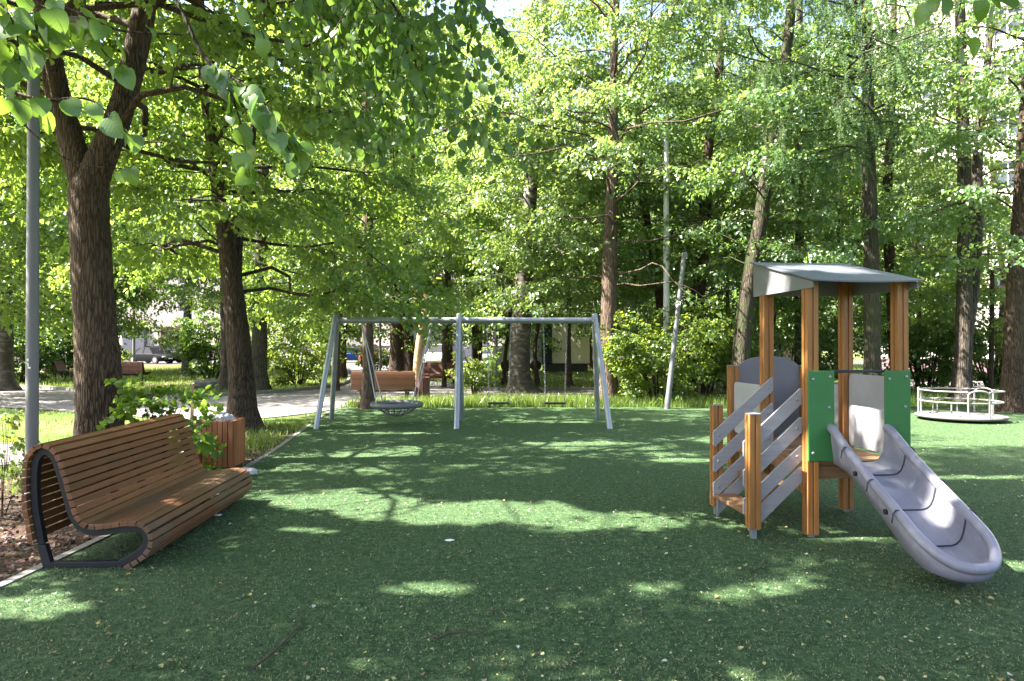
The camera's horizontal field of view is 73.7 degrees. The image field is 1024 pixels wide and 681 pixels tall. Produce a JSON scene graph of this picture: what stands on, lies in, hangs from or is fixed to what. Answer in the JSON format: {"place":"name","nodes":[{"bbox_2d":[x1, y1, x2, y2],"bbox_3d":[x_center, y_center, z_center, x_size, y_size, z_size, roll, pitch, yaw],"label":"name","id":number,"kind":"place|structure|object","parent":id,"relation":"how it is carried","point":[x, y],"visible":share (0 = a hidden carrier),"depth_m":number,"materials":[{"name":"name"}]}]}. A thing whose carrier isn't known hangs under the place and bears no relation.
{"place":"outdoors","nodes":[
{"label":"outdoors","id":0,"kind":"place"},
{"bbox_2d":[0,444,23,464],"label":"side path","id":1,"kind":"structure","parent":0,"point":[16,457],"depth_m":10.31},
{"bbox_2d":[0,0,534,185],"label":"linden tree","id":2,"kind":"object","parent":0,"point":[57,30],"visible":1,"depth_m":5.93,"materials":[{"name":"green plant"}]},
{"bbox_2d":[14,167,708,359],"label":"apartment house","id":3,"kind":"structure","parent":0,"point":[165,317],"depth_m":76.01,"materials":[{"name":"white paint"}]},
{"bbox_2d":[8,0,863,347],"label":"sky","id":4,"kind":"structure","parent":0,"point":[500,5],"materials":[{"name":"white"}]},
{"bbox_2d":[15,361,862,363],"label":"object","id":5,"kind":"structure","parent":0,"point":[354,362],"depth_m":65.64,"materials":[{"name":"concrete"}]},
{"bbox_2d":[127,347,175,363],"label":"parked car","id":6,"kind":"object","parent":5,"relation":"on","point":[154,355],"visible":0.69,"depth_m":61.31,"materials":[{"name":"black paint"}]},
{"bbox_2d":[162,345,215,362],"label":"parked car","id":7,"kind":"object","parent":5,"relation":"on","point":[177,360],"visible":0.18,"depth_m":62.22,"materials":[{"name":"black paint"}]},
{"bbox_2d":[424,344,454,362],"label":"parked car","id":8,"kind":"object","parent":5,"relation":"on","point":[436,357],"visible":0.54,"depth_m":56.06,"materials":[{"name":"white paint"}]},
{"bbox_2d":[0,365,984,418],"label":"path","id":9,"kind":"structure","parent":0,"point":[286,403],"depth_m":20.87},
{"bbox_2d":[351,371,414,399],"bbox_3d":[-3.781,1.349,20.308,1.850,0.898,0.762,0,0,0],"label":"park bench","id":10,"kind":"object","parent":9,"relation":"on","point":[396,381],"visible":0.84,"depth_m":19.94,"materials":[{"name":"brown wood"}]},
{"bbox_2d":[415,377,429,398],"bbox_3d":[-2.704,1.432,20.591,0.445,0.660,0.445,0,0,0],"label":"litter bin","id":11,"kind":"object","parent":9,"relation":"on","point":[424,388],"visible":0.7,"depth_m":20.40,"materials":[{"name":"wood"}]},
{"bbox_2d":[0,351,998,496],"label":"ground","id":12,"kind":"structure","parent":0,"point":[61,432],"depth_m":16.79,"materials":[{"name":"green plant"}]},
{"bbox_2d":[0,410,39,470],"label":"weed","id":13,"kind":"object","parent":12,"relation":"on","point":[16,446],"visible":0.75,"depth_m":9.06,"materials":[{"name":"green plant"}]},
{"bbox_2d":[8,124,70,343],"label":"background tree","id":14,"kind":"object","parent":12,"relation":"on","point":[41,293],"visible":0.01,"depth_m":35.51,"materials":[{"name":"green plant"}]},
{"bbox_2d":[14,309,73,382],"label":"leafy bush","id":15,"kind":"object","parent":12,"relation":"on","point":[20,350],"visible":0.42,"depth_m":30.20,"materials":[{"name":"green plant"}]},
{"bbox_2d":[51,361,72,379],"bbox_3d":[-21.600,1.436,32.996,0.761,0.898,1.600,0,0,-20],"label":"park bench","id":16,"kind":"object","parent":12,"relation":"on","point":[59,366],"visible":0.76,"depth_m":32.57,"materials":[{"name":"brown wood"}]},
{"bbox_2d":[0,0,125,390],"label":"birch tree","id":17,"kind":"object","parent":12,"relation":"on","point":[8,381],"visible":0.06,"depth_m":24.81,"materials":[{"name":"green plant"}]},
{"bbox_2d":[14,309,131,376],"bbox_3d":[-23.454,0.131,36.761,6.720,3.831,4.277,0,0,22],"label":"leafy bush","id":18,"kind":"object","parent":12,"relation":"on","point":[69,355],"visible":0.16,"depth_m":36.31,"materials":[{"name":"green plant"}]},
{"bbox_2d":[0,0,149,342],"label":"background tree","id":19,"kind":"object","parent":12,"relation":"on","point":[56,227],"visible":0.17,"depth_m":20.81,"materials":[{"name":"green plant"}]},
{"bbox_2d":[15,74,178,373],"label":"background tree","id":20,"kind":"object","parent":12,"relation":"on","point":[131,299],"visible":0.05,"depth_m":41.28,"materials":[{"name":"green plant"}]},
{"bbox_2d":[17,73,212,349],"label":"background tree","id":21,"kind":"object","parent":12,"relation":"on","point":[139,326],"visible":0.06,"depth_m":42.99,"materials":[{"name":"green plant"}]},
{"bbox_2d":[121,362,150,380],"bbox_3d":[-17.836,1.425,31.507,2.000,0.898,0.762,0,0,2],"label":"park bench","id":22,"kind":"object","parent":12,"relation":"on","point":[133,368],"visible":0.53,"depth_m":31.13,"materials":[{"name":"brown wood"}]},
{"bbox_2d":[0,424,301,581],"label":"soil bed","id":23,"kind":"object","parent":12,"relation":"on","point":[20,554],"depth_m":6.00,"materials":[{"name":"brown soil"}]},
{"bbox_2d":[0,453,52,516],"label":"weed","id":24,"kind":"object","parent":23,"relation":"on","point":[18,482],"visible":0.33,"depth_m":6.60,"materials":[{"name":"green plant"}]},
{"bbox_2d":[11,16,88,494],"bbox_3d":[-5.039,-0.896,7.606,0.920,5.298,0.340,0,0,0],"label":"lamp post","id":25,"kind":"object","parent":23,"relation":"on","point":[32,299],"visible":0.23,"depth_m":7.56,"materials":[{"name":"grey metal"}]},
{"bbox_2d":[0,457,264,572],"bbox_3d":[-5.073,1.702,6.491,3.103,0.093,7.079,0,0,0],"label":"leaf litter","id":26,"kind":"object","parent":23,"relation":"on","point":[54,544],"visible":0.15,"depth_m":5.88,"materials":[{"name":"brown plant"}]},
{"bbox_2d":[96,373,223,468],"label":"linden shoots","id":27,"kind":"object","parent":23,"relation":"on","point":[132,396],"visible":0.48,"depth_m":9.06,"materials":[{"name":"green plant"}]},
{"bbox_2d":[168,420,226,470],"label":"linden shoots","id":28,"kind":"object","parent":23,"relation":"on","point":[206,447],"visible":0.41,"depth_m":8.50,"materials":[{"name":"green plant"}]},
{"bbox_2d":[196,417,244,468],"bbox_3d":[-3.937,1.386,9.241,0.492,0.645,0.492,0,0,-4],"label":"litter bin","id":29,"kind":"object","parent":23,"relation":"on","point":[231,434],"visible":0.62,"depth_m":9.01,"materials":[{"name":"brown wood"}]},
{"bbox_2d":[211,411,236,420],"bbox_3d":[-3.894,1.052,9.203,0.327,0.197,0.344,0,0,0],"label":"rubbish bag","id":30,"kind":"object","parent":29,"relation":"in","point":[224,416],"visible":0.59,"depth_m":9.12,"materials":[{"name":"plastic"}]},
{"bbox_2d":[0,0,478,431],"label":"linden tree","id":31,"kind":"object","parent":23,"relation":"on","point":[227,248],"visible":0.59,"depth_m":13.22,"materials":[{"name":"green plant"}]},
{"bbox_2d":[0,0,496,435],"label":"linden tree","id":32,"kind":"object","parent":23,"relation":"on","point":[97,355],"visible":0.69,"depth_m":9.36,"materials":[{"name":"green plant"}]},
{"bbox_2d":[0,407,356,588],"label":"turf kerb","id":33,"kind":"structure","parent":12,"relation":"on","point":[17,577],"depth_m":5.53,"materials":[{"name":"concrete"}]},
{"bbox_2d":[110,6,247,374],"bbox_3d":[-17.938,-8.490,38.087,8.898,21.027,8.411,0,0,-25],"label":"birch tree","id":34,"kind":"object","parent":12,"relation":"on","point":[184,365],"visible":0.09,"depth_m":37.83,"materials":[{"name":"green plant"}]},
{"bbox_2d":[144,308,251,379],"bbox_3d":[-14.835,0.072,32.906,5.124,3.788,3.844,0,0,-29],"label":"leafy bush","id":35,"kind":"object","parent":12,"relation":"on","point":[190,348],"visible":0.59,"depth_m":32.36,"materials":[{"name":"green plant"}]},
{"bbox_2d":[189,378,217,389],"bbox_3d":[-11.460,1.679,25.975,1.565,0.509,0.932,0,0,0],"label":"boulder","id":36,"kind":"object","parent":12,"relation":"on","point":[212,382],"visible":0.46,"depth_m":25.66,"materials":[{"name":"grey stone"}]},
{"bbox_2d":[111,1,332,390],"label":"grey tree","id":37,"kind":"object","parent":12,"relation":"on","point":[222,383],"visible":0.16,"depth_m":25.27,"materials":[{"name":"green plant"}]},
{"bbox_2d":[135,0,391,390],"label":"grey tree","id":38,"kind":"object","parent":12,"relation":"on","point":[259,354],"visible":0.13,"depth_m":23.71,"materials":[{"name":"green plant"}]},
{"bbox_2d":[203,47,389,373],"bbox_3d":[-12.426,-7.218,40.412,11.982,18.502,11.988,0,-1,-41],"label":"background tree","id":39,"kind":"object","parent":12,"relation":"on","point":[357,336],"visible":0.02,"depth_m":39.46,"materials":[{"name":"green plant"}]},
{"bbox_2d":[250,328,345,385],"bbox_3d":[-9.120,0.688,29.113,4.056,2.518,3.644,0,0,21],"label":"leafy bush","id":40,"kind":"object","parent":12,"relation":"on","point":[287,363],"visible":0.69,"depth_m":28.55,"materials":[{"name":"green plant"}]},
{"bbox_2d":[261,196,417,390],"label":"young tree","id":41,"kind":"object","parent":12,"relation":"on","point":[286,329],"visible":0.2,"depth_m":25.29,"materials":[{"name":"green plant"}]},
{"bbox_2d":[242,44,453,378],"bbox_3d":[-8.470,-6.057,33.500,11.359,16.084,11.496,0,0,0],"label":"background tree","id":42,"kind":"object","parent":12,"relation":"on","point":[343,366],"visible":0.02,"depth_m":33.67,"materials":[{"name":"green plant"}]},
{"bbox_2d":[206,0,529,408],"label":"slender tree","id":43,"kind":"object","parent":12,"relation":"on","point":[367,398],"visible":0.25,"depth_m":17.00,"materials":[{"name":"green plant"}]},
{"bbox_2d":[346,347,389,370],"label":"leafy bush","id":44,"kind":"object","parent":12,"relation":"on","point":[385,360],"visible":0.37,"depth_m":43.75,"materials":[{"name":"green plant"}]},
{"bbox_2d":[271,2,522,370],"bbox_3d":[-4.618,-6.545,30.472,10.868,17.033,10.976,0,0,0],"label":"twin tree","id":45,"kind":"object","parent":12,"relation":"on","point":[400,359],"visible":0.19,"depth_m":29.72,"materials":[{"name":"green plant"}]},
{"bbox_2d":[413,294,428,376],"bbox_3d":[-3.322,0.105,25.000,0.633,3.637,0.340,0,0,0],"label":"bare trunk","id":46,"kind":"object","parent":12,"relation":"on","point":[418,354],"visible":0.41,"depth_m":24.88,"materials":[{"name":"beige wood"}]},
{"bbox_2d":[421,363,454,382],"bbox_3d":[-3.208,1.411,29.475,1.900,0.898,0.762,0,0,0],"label":"park bench","id":47,"kind":"object","parent":12,"relation":"on","point":[432,370],"visible":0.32,"depth_m":29.65,"materials":[{"name":"brown wood"}]},
{"bbox_2d":[355,53,524,362],"bbox_3d":[-3.642,-6.640,36.016,10.110,17.276,10.225,0,0,0],"label":"dark tree","id":48,"kind":"object","parent":12,"relation":"on","point":[450,351],"visible":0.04,"depth_m":35.72,"materials":[{"name":"green plant"}]},
{"bbox_2d":[383,203,514,386],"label":"young tree","id":49,"kind":"object","parent":12,"relation":"on","point":[450,263],"visible":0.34,"depth_m":26.59,"materials":[{"name":"green plant"}]},
{"bbox_2d":[374,22,565,372],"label":"background tree","id":50,"kind":"object","parent":12,"relation":"on","point":[533,329],"visible":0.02,"depth_m":40.76,"materials":[{"name":"green plant"}]},
{"bbox_2d":[444,338,503,394],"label":"leafy bush","id":51,"kind":"object","parent":12,"relation":"on","point":[478,369],"visible":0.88,"depth_m":22.25,"materials":[{"name":"green plant"}]},
{"bbox_2d":[414,116,535,382],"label":"young tree","id":52,"kind":"object","parent":12,"relation":"on","point":[473,328],"visible":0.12,"depth_m":28.50,"materials":[{"name":"green plant"}]},
{"bbox_2d":[494,297,497,386],"bbox_3d":[-0.618,0.054,26.000,0.150,3.650,0.150,0,0,0],"label":"lamp post","id":53,"kind":"object","parent":12,"relation":"on","point":[495,347],"visible":0.32,"depth_m":25.95,"materials":[{"name":"black metal"}]},
{"bbox_2d":[20,364,976,396],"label":"path kerb","id":54,"kind":"structure","parent":12,"relation":"on","point":[347,380],"depth_m":25.01,"materials":[{"name":"concrete"}]},
{"bbox_2d":[0,407,1023,680],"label":"turf","id":55,"kind":"structure","parent":12,"relation":"on","point":[528,419],"depth_m":4.98,"materials":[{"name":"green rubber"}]},
{"bbox_2d":[21,414,252,568],"bbox_3d":[-3.176,1.235,6.129,0.947,0.941,2.218,0,0,-3],"label":"slatted bench","id":56,"kind":"object","parent":55,"relation":"on","point":[87,467],"visible":1,"depth_m":5.51,"materials":[{"name":"brown wood"}]},
{"bbox_2d":[247,616,300,671],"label":"fallen twig","id":57,"kind":"object","parent":55,"relation":"on","point":[267,656],"visible":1,"depth_m":3.64,"materials":[{"name":"brown wood"}]},
{"bbox_2d":[313,313,612,428],"bbox_3d":[-1.032,0.624,14.321,6.054,2.387,1.754,0,0,0],"label":"swing frame","id":58,"kind":"object","parent":55,"relation":"on","point":[458,319],"visible":0.88,"depth_m":14.24,"materials":[{"name":"metal"}]},
{"bbox_2d":[361,317,432,415],"bbox_3d":[-2.413,0.548,14.297,1.110,2.080,1.110,0,-1,-44],"label":"nest swing","id":59,"kind":"object","parent":58,"relation":"hanging from","point":[382,405],"visible":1,"depth_m":14.14,"materials":[{"name":"grey paint"},{"name":"dark rope"},{"name":"dark steel"}]},
{"bbox_2d":[486,323,510,403],"bbox_3d":[-0.277,0.420,14.297,0.534,1.822,0.170,0,0,0],"label":"flat swing","id":60,"kind":"object","parent":58,"relation":"hanging from","point":[488,371],"visible":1,"depth_m":14.29,"materials":[{"name":"silver metal"}]},
{"bbox_2d":[542,323,567,403],"bbox_3d":[0.903,0.420,14.297,0.534,1.822,0.170,0,0,0],"label":"flat swing","id":61,"kind":"object","parent":58,"relation":"hanging from","point":[565,371],"visible":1,"depth_m":14.29,"materials":[{"name":"silver metal"}]},
{"bbox_2d":[0,441,1023,680],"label":"fallen leaves","id":62,"kind":"object","parent":55,"relation":"on","point":[566,662],"visible":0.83,"depth_m":4.15,"materials":[{"name":"yellow plant"}]},
{"bbox_2d":[664,252,687,408],"bbox_3d":[4.283,-0.218,17.851,0.777,4.203,0.150,0,0,-28],"label":"leaning pole","id":63,"kind":"object","parent":55,"relation":"on","point":[672,358],"visible":0.89,"depth_m":17.79,"materials":[{"name":"grey metal"}]},
{"bbox_2d":[709,262,1001,586],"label":"play tower","id":64,"kind":"structure","parent":55,"relation":"on","point":[808,423],"depth_m":5.90,"materials":[{"name":"plastic"}]},
{"bbox_2d":[914,387,1009,421],"bbox_3d":[9.909,1.417,15.091,1.770,0.734,1.770,0,0,-22],"label":"merry go round","id":65,"kind":"object","parent":55,"relation":"on","point":[968,415],"visible":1,"depth_m":14.86,"materials":[{"name":"metal"}]},
{"bbox_2d":[914,0,1019,64],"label":"linden tree","id":66,"kind":"object","parent":55,"relation":"on","point":[923,12],"visible":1,"depth_m":2.93,"materials":[{"name":"green plant"}]},
{"bbox_2d":[453,124,573,384],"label":"young tree","id":67,"kind":"object","parent":12,"relation":"on","point":[504,372],"visible":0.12,"depth_m":28.75,"materials":[{"name":"green plant"}]},
{"bbox_2d":[498,330,542,370],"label":"white van","id":68,"kind":"object","parent":12,"relation":"on","point":[500,361],"visible":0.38,"depth_m":42.99,"materials":[{"name":"metal"}]},
{"bbox_2d":[402,0,655,393],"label":"birch tree","id":69,"kind":"object","parent":12,"relation":"on","point":[505,196],"visible":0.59,"depth_m":22.47,"materials":[{"name":"green plant"}]},
{"bbox_2d":[479,162,599,385],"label":"young tree","id":70,"kind":"object","parent":12,"relation":"on","point":[537,382],"visible":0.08,"depth_m":27.91,"materials":[{"name":"green plant"}]},
{"bbox_2d":[541,323,589,371],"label":"storage cabin","id":71,"kind":"object","parent":12,"relation":"on","point":[580,354],"visible":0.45,"depth_m":42.00,"materials":[{"name":"beige metal"}]},
{"bbox_2d":[509,84,633,387],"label":"young tree","id":72,"kind":"object","parent":12,"relation":"on","point":[569,381],"visible":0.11,"depth_m":26.88,"materials":[{"name":"green plant"}]},
{"bbox_2d":[514,47,662,369],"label":"background tree","id":73,"kind":"object","parent":12,"relation":"on","point":[590,364],"depth_m":46.74,"materials":[{"name":"green plant"}]},
{"bbox_2d":[551,177,655,341],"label":"young tree","id":74,"kind":"object","parent":12,"relation":"on","point":[579,331],"visible":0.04,"depth_m":31.44,"materials":[{"name":"green plant"}]},
{"bbox_2d":[517,0,744,390],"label":"dark tree","id":75,"kind":"object","parent":12,"relation":"on","point":[577,174],"visible":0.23,"depth_m":23.60,"materials":[{"name":"green plant"}]},
{"bbox_2d":[575,218,687,381],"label":"young tree","id":76,"kind":"object","parent":12,"relation":"on","point":[634,314],"visible":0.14,"depth_m":27.96,"materials":[{"name":"green plant"}]},
{"bbox_2d":[454,0,813,400],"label":"maple tree","id":77,"kind":"object","parent":12,"relation":"on","point":[613,146],"visible":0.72,"depth_m":20.40,"materials":[{"name":"green plant"}]},
{"bbox_2d":[590,294,734,403],"bbox_3d":[4.431,0.253,19.577,4.652,3.275,3.137,0,0,0],"label":"leafy bush","id":78,"kind":"object","parent":12,"relation":"on","point":[642,354],"visible":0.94,"depth_m":19.14,"materials":[{"name":"green plant"}]},
{"bbox_2d":[556,37,770,340],"bbox_3d":[8.928,-7.233,38.160,13.951,18.502,12.787,0,0,0],"label":"background tree","id":79,"kind":"object","parent":12,"relation":"on","point":[653,118],"visible":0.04,"depth_m":36.02,"materials":[{"name":"green plant"}]},
{"bbox_2d":[663,128,669,395],"bbox_3d":[4.661,-2.283,20.616,0.210,8.250,0.210,0,0,0],"label":"lamp post","id":80,"kind":"object","parent":12,"relation":"on","point":[665,256],"visible":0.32,"depth_m":20.55,"materials":[{"name":"metal"}]},
{"bbox_2d":[554,0,856,393],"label":"dark tree","id":81,"kind":"object","parent":12,"relation":"on","point":[629,252],"visible":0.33,"depth_m":22.23,"materials":[{"name":"green plant"}]},
{"bbox_2d":[635,304,775,397],"bbox_3d":[5.894,0.349,21.389,4.311,3.044,3.212,0,0,0],"label":"leafy bush","id":82,"kind":"object","parent":12,"relation":"on","point":[723,362],"visible":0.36,"depth_m":20.64,"materials":[{"name":"green plant"}]},
{"bbox_2d":[652,167,823,390],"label":"young tree","id":83,"kind":"object","parent":12,"relation":"on","point":[709,281],"visible":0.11,"depth_m":23.93,"materials":[{"name":"green plant"}]},
{"bbox_2d":[639,30,879,351],"bbox_3d":[12.930,-6.969,35.775,11.758,17.940,11.561,0,0,-19],"label":"background tree","id":84,"kind":"object","parent":12,"relation":"on","point":[733,62],"visible":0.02,"depth_m":34.04,"materials":[{"name":"green plant"}]},
{"bbox_2d":[616,0,930,403],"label":"mossy tree","id":85,"kind":"object","parent":12,"relation":"on","point":[755,251],"visible":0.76,"depth_m":18.06,"materials":[{"name":"green plant"}]},
{"bbox_2d":[710,185,862,355],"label":"young tree","id":86,"kind":"object","parent":12,"relation":"on","point":[778,323],"visible":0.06,"depth_m":26.82,"materials":[{"name":"green plant"}]},
{"bbox_2d":[702,313,888,379],"bbox_3d":[9.594,0.408,24.067,7.179,2.983,3.645,0,0,0],"label":"leafy bush","id":87,"kind":"object","parent":12,"relation":"on","point":[826,343],"visible":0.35,"depth_m":23.53,"materials":[{"name":"green plant"}]},
{"bbox_2d":[700,0,908,364],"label":"birch tree","id":88,"kind":"object","parent":12,"relation":"on","point":[798,320],"visible":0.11,"depth_m":23.84,"materials":[{"name":"green plant"}]},
{"bbox_2d":[640,0,978,375],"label":"larch tree","id":89,"kind":"object","parent":12,"relation":"on","point":[867,146],"visible":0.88,"depth_m":16.61,"materials":[{"name":"green plant"}]},
{"bbox_2d":[771,162,935,362],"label":"young tree","id":90,"kind":"object","parent":12,"relation":"on","point":[820,302],"visible":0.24,"depth_m":22.40,"materials":[{"name":"green plant"}]},
{"bbox_2d":[731,32,986,377],"bbox_3d":[16.629,-6.504,35.339,11.400,17.004,11.994,0,0,-17],"label":"background tree","id":91,"kind":"object","parent":12,"relation":"on","point":[835,310],"visible":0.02,"depth_m":32.62,"materials":[{"name":"green plant"}]},
{"bbox_2d":[818,150,993,346],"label":"background tree","id":92,"kind":"object","parent":12,"relation":"on","point":[902,249],"visible":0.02,"depth_m":34.06,"materials":[{"name":"green plant"}]},
{"bbox_2d":[794,0,1018,369],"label":"brown tree","id":93,"kind":"object","parent":12,"relation":"on","point":[888,253],"visible":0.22,"depth_m":21.79,"materials":[{"name":"green plant"}]},
{"bbox_2d":[843,166,1009,388],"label":"young tree","id":94,"kind":"object","parent":12,"relation":"on","point":[911,309],"visible":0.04,"depth_m":25.60,"materials":[{"name":"green plant"}]},
{"bbox_2d":[854,297,1001,391],"bbox_3d":[15.065,0.059,24.553,4.000,3.678,4.408,0,0,-38],"label":"leafy bush","id":95,"kind":"object","parent":12,"relation":"on","point":[921,348],"visible":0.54,"depth_m":23.86,"materials":[{"name":"green plant"}]},
{"bbox_2d":[836,0,1023,412],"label":"dark tree","id":96,"kind":"object","parent":12,"relation":"on","point":[1012,380],"visible":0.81,"depth_m":16.90,"materials":[{"name":"green plant"}]},
{"bbox_2d":[840,0,1023,404],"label":"twin tree","id":97,"kind":"object","parent":12,"relation":"on","point":[967,295],"visible":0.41,"depth_m":19.43,"materials":[{"name":"green plant"}]},
{"bbox_2d":[878,57,1011,385],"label":"thin tree","id":98,"kind":"object","parent":12,"relation":"on","point":[912,136],"visible":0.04,"depth_m":27.97,"materials":[{"name":"green plant"}]},
{"bbox_2d":[872,0,1023,372],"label":"apartment house","id":99,"kind":"structure","parent":12,"relation":"on","point":[1005,42],"depth_m":41.00,"materials":[{"name":"white paint"}]},
{"bbox_2d":[995,161,1014,189],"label":"window","id":100,"kind":"structure","parent":99,"relation":"in","point":[1008,163],"depth_m":40.69,"materials":[{"name":"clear glass"}]},
{"bbox_2d":[992,110,1018,138],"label":"window","id":101,"kind":"structure","parent":99,"relation":"in","point":[998,118],"depth_m":40.69,"materials":[{"name":"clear glass"}]},
{"bbox_2d":[993,2,1023,35],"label":"window","id":102,"kind":"structure","parent":99,"relation":"in","point":[1009,13],"depth_m":40.73,"materials":[{"name":"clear glass"}]},
{"bbox_2d":[913,185,1012,391],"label":"young tree","id":103,"kind":"object","parent":12,"relation":"on","point":[993,297],"visible":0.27,"depth_m":23.07,"materials":[{"name":"green plant"}]},
{"bbox_2d":[928,313,1002,389],"bbox_3d":[17.747,0.361,25.728,4.867,3.072,3.913,0,0,-22],"label":"leafy bush","id":104,"kind":"object","parent":12,"relation":"on","point":[981,375],"visible":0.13,"depth_m":25.50,"materials":[{"name":"green plant"}]},
{"bbox_2d":[917,18,1020,362],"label":"thin tree","id":105,"kind":"object","parent":12,"relation":"on","point":[990,154],"visible":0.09,"depth_m":26.93,"materials":[{"name":"green plant"}]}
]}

